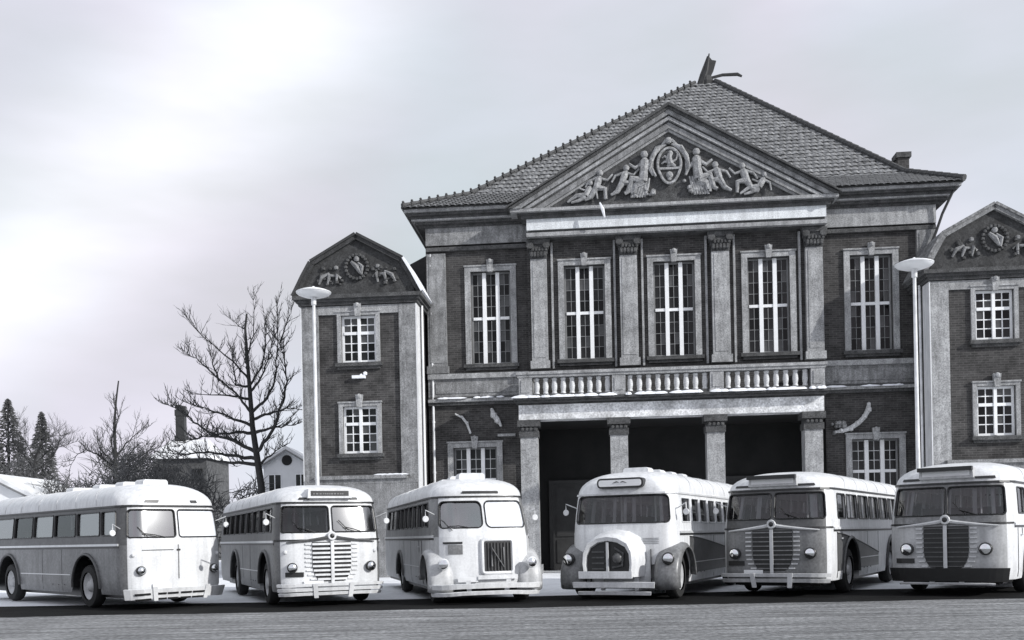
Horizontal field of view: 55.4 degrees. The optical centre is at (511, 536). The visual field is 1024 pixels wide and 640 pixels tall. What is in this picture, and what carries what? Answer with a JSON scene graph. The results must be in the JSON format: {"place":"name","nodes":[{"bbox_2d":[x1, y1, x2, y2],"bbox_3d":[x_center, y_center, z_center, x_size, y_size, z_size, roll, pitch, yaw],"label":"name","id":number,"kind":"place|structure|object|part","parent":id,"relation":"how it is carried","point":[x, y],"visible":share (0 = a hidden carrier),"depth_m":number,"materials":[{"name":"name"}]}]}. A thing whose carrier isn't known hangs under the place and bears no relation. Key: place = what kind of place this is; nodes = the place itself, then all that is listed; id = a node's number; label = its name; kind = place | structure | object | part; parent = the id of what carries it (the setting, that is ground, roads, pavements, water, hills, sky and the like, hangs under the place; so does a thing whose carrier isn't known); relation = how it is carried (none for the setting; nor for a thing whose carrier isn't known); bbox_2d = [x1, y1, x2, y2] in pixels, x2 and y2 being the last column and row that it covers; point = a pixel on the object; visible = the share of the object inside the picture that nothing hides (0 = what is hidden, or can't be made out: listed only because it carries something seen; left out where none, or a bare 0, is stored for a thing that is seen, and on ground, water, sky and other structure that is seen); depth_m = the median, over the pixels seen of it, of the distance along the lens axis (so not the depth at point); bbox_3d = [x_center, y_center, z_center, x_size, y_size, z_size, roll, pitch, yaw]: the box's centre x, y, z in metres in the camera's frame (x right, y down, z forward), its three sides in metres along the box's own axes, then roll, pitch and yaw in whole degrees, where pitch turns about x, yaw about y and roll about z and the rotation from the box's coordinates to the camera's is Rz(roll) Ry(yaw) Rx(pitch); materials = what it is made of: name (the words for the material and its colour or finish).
{"place":"outdoors","nodes":[
{"label":"outdoors","id":0,"kind":"place"},
{"bbox_2d":[150,405,229,559],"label":"house","id":1,"kind":"structure","parent":0,"point":[221,470],"depth_m":78.24,"materials":[{"name":"stone"}]},
{"bbox_2d":[192,469,202,481],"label":"window","id":2,"kind":"structure","parent":1,"relation":"in","point":[198,471],"depth_m":75.95,"materials":[{"name":"black glass"}]},
{"bbox_2d":[262,446,303,491],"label":"white house","id":3,"kind":"structure","parent":0,"point":[282,467],"depth_m":60.00,"materials":[{"name":"grey paint"}]},
{"bbox_2d":[268,474,281,490],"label":"window","id":4,"kind":"structure","parent":3,"relation":"in","point":[272,478],"depth_m":59.92,"materials":[{"name":"white paint"}]},
{"bbox_2d":[282,455,291,464],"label":"window","id":5,"kind":"structure","parent":3,"relation":"in","point":[286,460],"depth_m":59.96,"materials":[{"name":"black glass"}]},
{"bbox_2d":[295,474,303,485],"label":"window","id":6,"kind":"structure","parent":3,"relation":"in","point":[299,478],"depth_m":59.92,"materials":[{"name":"white paint"}]},
{"bbox_2d":[0,560,1012,606],"bbox_3d":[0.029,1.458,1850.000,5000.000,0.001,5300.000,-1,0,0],"label":"ground","id":7,"kind":"structure","parent":0,"point":[392,588],"depth_m":25.29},
{"bbox_2d":[0,398,29,475],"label":"conifer","id":8,"kind":"object","parent":7,"relation":"on","point":[9,408],"visible":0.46,"depth_m":69.82,"materials":[{"name":"black plant"}]},
{"bbox_2d":[0,452,43,478],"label":"bare bush","id":9,"kind":"object","parent":7,"relation":"on","point":[13,473],"visible":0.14,"depth_m":57.88,"materials":[{"name":"grey plant"}]},
{"bbox_2d":[7,435,61,480],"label":"bare bush","id":10,"kind":"object","parent":7,"relation":"on","point":[37,463],"visible":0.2,"depth_m":63.99,"materials":[{"name":"black plant"}]},
{"bbox_2d":[0,474,69,500],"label":"snowy house","id":11,"kind":"structure","parent":7,"relation":"on","point":[14,486],"depth_m":50.41,"materials":[{"name":"white snow"}]},
{"bbox_2d":[1,406,83,477],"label":"bare tree","id":12,"kind":"object","parent":7,"relation":"on","point":[21,445],"visible":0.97,"depth_m":60.04,"materials":[{"name":"grey plant"}]},
{"bbox_2d":[25,411,60,480],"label":"conifer","id":13,"kind":"object","parent":7,"relation":"on","point":[42,419],"visible":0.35,"depth_m":69.82,"materials":[{"name":"black plant"}]},
{"bbox_2d":[31,466,82,493],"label":"bare bush","id":14,"kind":"object","parent":7,"relation":"on","point":[62,487],"visible":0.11,"depth_m":51.60,"materials":[{"name":"grey plant"}]},
{"bbox_2d":[54,468,110,492],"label":"bare bush","id":15,"kind":"object","parent":7,"relation":"on","point":[75,483],"visible":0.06,"depth_m":49.85,"materials":[{"name":"black plant"}]},
{"bbox_2d":[74,472,126,487],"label":"bare bush","id":16,"kind":"object","parent":7,"relation":"on","point":[92,481],"visible":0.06,"depth_m":47.82,"materials":[{"name":"black plant"}]},
{"bbox_2d":[44,381,176,483],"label":"bare tree","id":17,"kind":"object","parent":7,"relation":"on","point":[113,437],"visible":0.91,"depth_m":55.13,"materials":[{"name":"grey plant"}]},
{"bbox_2d":[78,440,150,487],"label":"bare bush","id":18,"kind":"object","parent":7,"relation":"on","point":[99,469],"visible":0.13,"depth_m":55.48,"materials":[{"name":"black plant"}]},
{"bbox_2d":[0,479,228,606],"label":"parked bus","id":19,"kind":"object","parent":7,"relation":"on","point":[136,541],"visible":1,"depth_m":22.23,"materials":[{"name":"white paint"}]},
{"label":"window","id":20,"kind":"part","parent":19,"relation":"part of","materials":[{"name":"grey glass"}]},
{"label":"window","id":21,"kind":"part","parent":19,"relation":"part of","materials":[{"name":"grey glass"}]},
{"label":"window","id":22,"kind":"part","parent":19,"relation":"part of","materials":[{"name":"grey glass"}]},
{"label":"window","id":23,"kind":"part","parent":19,"relation":"part of","materials":[{"name":"black metal"}]},
{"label":"window","id":24,"kind":"part","parent":19,"relation":"part of","materials":[{"name":"grey glass"}]},
{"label":"window","id":25,"kind":"part","parent":19,"relation":"part of","materials":[{"name":"grey glass"}]},
{"bbox_2d":[98,435,173,484],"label":"bare bush","id":26,"kind":"object","parent":7,"relation":"on","point":[151,454],"visible":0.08,"depth_m":65.84,"materials":[{"name":"black plant"}]},
{"bbox_2d":[97,441,175,484],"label":"bare bush","id":27,"kind":"object","parent":7,"relation":"on","point":[122,474],"visible":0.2,"depth_m":45.60,"materials":[{"name":"grey plant"}]},
{"bbox_2d":[145,448,196,489],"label":"bare bush","id":28,"kind":"object","parent":7,"relation":"on","point":[175,468],"visible":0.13,"depth_m":53.84,"materials":[{"name":"black plant"}]},
{"bbox_2d":[170,461,235,557],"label":"bare bush","id":29,"kind":"object","parent":7,"relation":"on","point":[200,487],"visible":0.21,"depth_m":46.82,"materials":[{"name":"black plant"}]},
{"bbox_2d":[149,282,302,493],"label":"bare tree","id":30,"kind":"object","parent":7,"relation":"on","point":[256,449],"visible":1,"depth_m":41.85,"materials":[{"name":"black plant"}]},
{"bbox_2d":[216,474,274,534],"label":"bare bush","id":31,"kind":"object","parent":7,"relation":"on","point":[244,489],"visible":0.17,"depth_m":45.92,"materials":[{"name":"grey plant"}]},
{"bbox_2d":[220,485,388,603],"bbox_3d":[-5.813,0.206,25.569,2.840,2.719,9.469,-1,0,-24],"label":"parked bus","id":32,"kind":"object","parent":7,"relation":"on","point":[316,541],"visible":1,"depth_m":21.68,"materials":[{"name":"white paint"}]},
{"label":"window","id":33,"kind":"part","parent":32,"relation":"part of","materials":[{"name":"black glass"}]},
{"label":"window","id":34,"kind":"part","parent":32,"relation":"part of","materials":[{"name":"black metal"}]},
{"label":"window","id":35,"kind":"part","parent":32,"relation":"part of","materials":[{"name":"black metal"}]},
{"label":"window","id":36,"kind":"part","parent":32,"relation":"part of","materials":[{"name":"black metal"}]},
{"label":"window","id":37,"kind":"part","parent":32,"relation":"part of","materials":[{"name":"black metal"}]},
{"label":"window","id":38,"kind":"part","parent":32,"relation":"part of","materials":[{"name":"black metal"}]},
{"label":"window","id":39,"kind":"part","parent":32,"relation":"part of","materials":[{"name":"grey metal"}]},
{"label":"window","id":40,"kind":"part","parent":32,"relation":"part of","materials":[{"name":"grey metal"}]},
{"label":"window","id":41,"kind":"part","parent":32,"relation":"part of","materials":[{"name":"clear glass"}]},
{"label":"window","id":42,"kind":"part","parent":32,"relation":"part of","materials":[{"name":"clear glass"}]},
{"bbox_2d":[296,286,330,484],"bbox_3d":[-6.458,-3.337,32.200,1.150,9.830,1.150,-1,0,0],"label":"street lamp","id":43,"kind":"object","parent":7,"relation":"on","point":[313,293],"visible":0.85,"depth_m":32.15,"materials":[{"name":"metal"}]},
{"bbox_2d":[291,232,431,576],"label":"brick pavilion","id":44,"kind":"structure","parent":7,"relation":"on","point":[372,309],"depth_m":36.97,"materials":[{"name":"brick"}]},
{"bbox_2d":[335,302,382,369],"bbox_3d":[-5.824,-7.595,36.983,1.800,2.500,0.470,-1,0,5],"label":"window","id":45,"kind":"structure","parent":44,"relation":"in","point":[359,343],"depth_m":37.10,"materials":[{"name":"white paint"}]},
{"bbox_2d":[337,394,384,460],"bbox_3d":[-5.755,-4.146,36.983,1.800,2.500,0.470,-1,0,5],"label":"window","id":46,"kind":"structure","parent":44,"relation":"in","point":[364,441],"depth_m":37.10,"materials":[{"name":"white paint"}]},
{"bbox_2d":[385,473,542,602],"bbox_3d":[-1.684,0.018,25.698,2.626,2.930,9.990,-1,0,-14],"label":"parked bus","id":47,"kind":"object","parent":7,"relation":"on","point":[463,534],"visible":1,"depth_m":21.48,"materials":[{"name":"white paint"}]},
{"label":"window","id":48,"kind":"part","parent":47,"relation":"part of","materials":[{"name":"grey glass"}]},
{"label":"window","id":49,"kind":"part","parent":47,"relation":"part of","materials":[{"name":"grey metal"}]},
{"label":"window","id":50,"kind":"part","parent":47,"relation":"part of","materials":[{"name":"grey glass"}]},
{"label":"window","id":51,"kind":"part","parent":47,"relation":"part of","materials":[{"name":"grey glass"}]},
{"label":"window","id":52,"kind":"part","parent":47,"relation":"part of","materials":[{"name":"grey glass"}]},
{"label":"window","id":53,"kind":"part","parent":47,"relation":"part of","materials":[{"name":"grey glass"}]},
{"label":"window","id":54,"kind":"part","parent":47,"relation":"part of","materials":[{"name":"grey glass"}]},
{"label":"window","id":55,"kind":"part","parent":47,"relation":"part of","materials":[{"name":"grey glass"}]},
{"bbox_2d":[560,467,734,597],"bbox_3d":[4.278,-0.132,25.662,2.970,2.991,10.207,-1,0,25],"label":"parked bus","id":56,"kind":"object","parent":7,"relation":"on","point":[637,529],"visible":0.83,"depth_m":21.83,"materials":[{"name":"white paint"}]},
{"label":"window","id":57,"kind":"part","parent":56,"relation":"part of","materials":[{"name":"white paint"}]},
{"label":"window","id":58,"kind":"part","parent":56,"relation":"part of","materials":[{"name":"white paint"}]},
{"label":"window","id":59,"kind":"part","parent":56,"relation":"part of","materials":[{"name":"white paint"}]},
{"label":"window","id":60,"kind":"part","parent":56,"relation":"part of","materials":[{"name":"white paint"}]},
{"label":"window","id":61,"kind":"part","parent":56,"relation":"part of","materials":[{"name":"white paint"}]},
{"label":"window","id":62,"kind":"part","parent":56,"relation":"part of","materials":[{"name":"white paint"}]},
{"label":"window","id":63,"kind":"part","parent":56,"relation":"part of","materials":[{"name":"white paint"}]},
{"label":"window","id":64,"kind":"part","parent":56,"relation":"part of","materials":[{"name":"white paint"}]},
{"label":"window","id":65,"kind":"part","parent":56,"relation":"part of","materials":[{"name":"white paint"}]},
{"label":"window","id":66,"kind":"part","parent":56,"relation":"part of","materials":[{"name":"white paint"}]},
{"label":"window","id":67,"kind":"part","parent":56,"relation":"part of","materials":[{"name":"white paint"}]},
{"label":"window","id":68,"kind":"part","parent":56,"relation":"part of","materials":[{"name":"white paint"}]},
{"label":"window","id":69,"kind":"part","parent":56,"relation":"part of","materials":[{"name":"clear glass"}]},
{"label":"window","id":70,"kind":"part","parent":56,"relation":"part of","materials":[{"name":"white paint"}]},
{"bbox_2d":[401,53,966,573],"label":"depot building","id":71,"kind":"structure","parent":7,"relation":"on","point":[703,277],"depth_m":37.53,"materials":[{"name":"brick"}]},
{"bbox_2d":[447,435,502,480],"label":"window","id":72,"kind":"structure","parent":71,"relation":"in","point":[469,458],"depth_m":38.81,"materials":[{"name":"grey paint"}]},
{"bbox_2d":[463,258,519,370],"bbox_3d":[-0.827,-8.760,38.591,2.200,4.370,0.550,-1,0,5],"label":"window","id":73,"kind":"structure","parent":71,"relation":"in","point":[491,309],"depth_m":38.75,"materials":[{"name":"grey paint"}]},
{"bbox_2d":[549,480,589,569],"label":"door","id":74,"kind":"structure","parent":71,"relation":"in","point":[561,492],"depth_m":40.85,"materials":[{"name":"black wood"}]},
{"bbox_2d":[557,252,613,365],"bbox_3d":[2.837,-8.834,37.970,2.200,4.370,0.550,-1,0,5],"label":"window","id":75,"kind":"structure","parent":71,"relation":"in","point":[578,309],"depth_m":38.13,"materials":[{"name":"grey paint"}]},
{"bbox_2d":[646,248,704,362],"bbox_3d":[6.274,-8.902,37.669,2.200,4.370,0.550,-1,0,5],"label":"window","id":76,"kind":"structure","parent":71,"relation":"in","point":[676,313],"depth_m":37.83,"materials":[{"name":"grey paint"}]},
{"bbox_2d":[726,476,745,484],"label":"door","id":77,"kind":"structure","parent":71,"relation":"in","point":[731,480],"depth_m":40.22,"materials":[{"name":"black"}]},
{"bbox_2d":[740,244,799,359],"bbox_3d":[9.839,-8.974,37.357,2.200,4.370,0.550,-1,0,5],"label":"window","id":78,"kind":"structure","parent":71,"relation":"in","point":[764,282],"depth_m":37.51,"materials":[{"name":"grey paint"}]},
{"bbox_2d":[842,241,903,357],"bbox_3d":[13.755,-9.052,37.317,2.200,4.370,0.550,-1,0,5],"label":"window","id":79,"kind":"structure","parent":71,"relation":"in","point":[866,279],"depth_m":37.47,"materials":[{"name":"grey paint"}]},
{"bbox_2d":[844,426,906,485],"bbox_3d":[13.923,-2.629,37.313,2.380,3.120,0.550,-1,0,5],"label":"window","id":80,"kind":"structure","parent":71,"relation":"in","point":[879,453],"depth_m":37.47,"materials":[{"name":"grey paint"}]},
{"bbox_2d":[713,472,895,591],"bbox_3d":[8.185,-0.118,25.626,2.775,2.807,9.848,-1,0,32],"label":"parked bus","id":81,"kind":"object","parent":7,"relation":"on","point":[789,529],"visible":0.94,"depth_m":21.90,"materials":[{"name":"grey paint"}]},
{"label":"window","id":82,"kind":"part","parent":81,"relation":"part of","materials":[{"name":"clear glass"}]},
{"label":"window","id":83,"kind":"part","parent":81,"relation":"part of","materials":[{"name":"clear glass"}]},
{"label":"window","id":84,"kind":"part","parent":81,"relation":"part of","materials":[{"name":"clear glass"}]},
{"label":"window","id":85,"kind":"part","parent":81,"relation":"part of","materials":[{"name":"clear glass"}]},
{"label":"window","id":86,"kind":"part","parent":81,"relation":"part of","materials":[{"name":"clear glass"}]},
{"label":"window","id":87,"kind":"part","parent":81,"relation":"part of","materials":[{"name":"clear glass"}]},
{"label":"window","id":88,"kind":"part","parent":81,"relation":"part of","materials":[{"name":"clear glass"}]},
{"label":"window","id":89,"kind":"part","parent":81,"relation":"part of","materials":[{"name":"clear glass"}]},
{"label":"window","id":90,"kind":"part","parent":81,"relation":"part of","materials":[{"name":"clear glass"}]},
{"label":"window","id":91,"kind":"part","parent":81,"relation":"part of","materials":[{"name":"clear glass"}]},
{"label":"window","id":92,"kind":"part","parent":81,"relation":"part of","materials":[{"name":"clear glass"}]},
{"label":"window","id":93,"kind":"part","parent":81,"relation":"part of","materials":[{"name":"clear glass"}]},
{"bbox_2d":[894,257,933,468],"bbox_3d":[12.548,-3.717,30.200,1.150,9.830,1.150,-1,0,0],"label":"street lamp","id":94,"kind":"object","parent":7,"relation":"on","point":[913,265],"visible":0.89,"depth_m":30.15,"materials":[{"name":"metal"}]},
{"bbox_2d":[890,462,1023,591],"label":"parked bus","id":95,"kind":"object","parent":7,"relation":"on","point":[957,524],"visible":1,"depth_m":20.70,"materials":[{"name":"paint"}]},
{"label":"window","id":96,"kind":"part","parent":95,"relation":"part of","materials":[{"name":"grey glass"}]},
{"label":"window","id":97,"kind":"part","parent":95,"relation":"part of","materials":[{"name":"grey glass"}]},
{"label":"window","id":98,"kind":"part","parent":95,"relation":"part of","materials":[{"name":"grey glass"}]},
{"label":"window","id":99,"kind":"part","parent":95,"relation":"part of","materials":[{"name":"grey glass"}]},
{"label":"window","id":100,"kind":"part","parent":95,"relation":"part of","materials":[{"name":"grey glass"}]},
{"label":"window","id":101,"kind":"part","parent":95,"relation":"part of","materials":[{"name":"grey glass"}]},
{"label":"window","id":102,"kind":"part","parent":95,"relation":"part of","materials":[{"name":"black glass"}]},
{"bbox_2d":[902,201,1023,468],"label":"brick pavilion","id":103,"kind":"structure","parent":7,"relation":"on","point":[970,304],"depth_m":35.07,"materials":[{"name":"brick"}]},
{"bbox_2d":[969,276,1022,347],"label":"window","id":104,"kind":"structure","parent":103,"relation":"in","point":[991,320],"depth_m":35.06,"materials":[{"name":"white paint"}]},
{"bbox_2d":[971,372,1023,442],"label":"window","id":105,"kind":"structure","parent":103,"relation":"in","point":[993,405],"depth_m":35.06,"materials":[{"name":"white paint"}]},
{"bbox_2d":[0,599,1023,639],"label":"road","id":106,"kind":"structure","parent":0,"point":[975,619],"depth_m":16.13,"materials":[{"name":"grey asphalt"}]},
{"bbox_2d":[0,587,1023,617],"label":"asphalt lane","id":107,"kind":"structure","parent":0,"point":[790,596],"depth_m":21.43,"materials":[{"name":"black asphalt"}]},
{"bbox_2d":[0,0,1023,502],"label":"sky","id":108,"kind":"structure","parent":0,"point":[157,157],"materials":[{"name":"white"}]}
]}

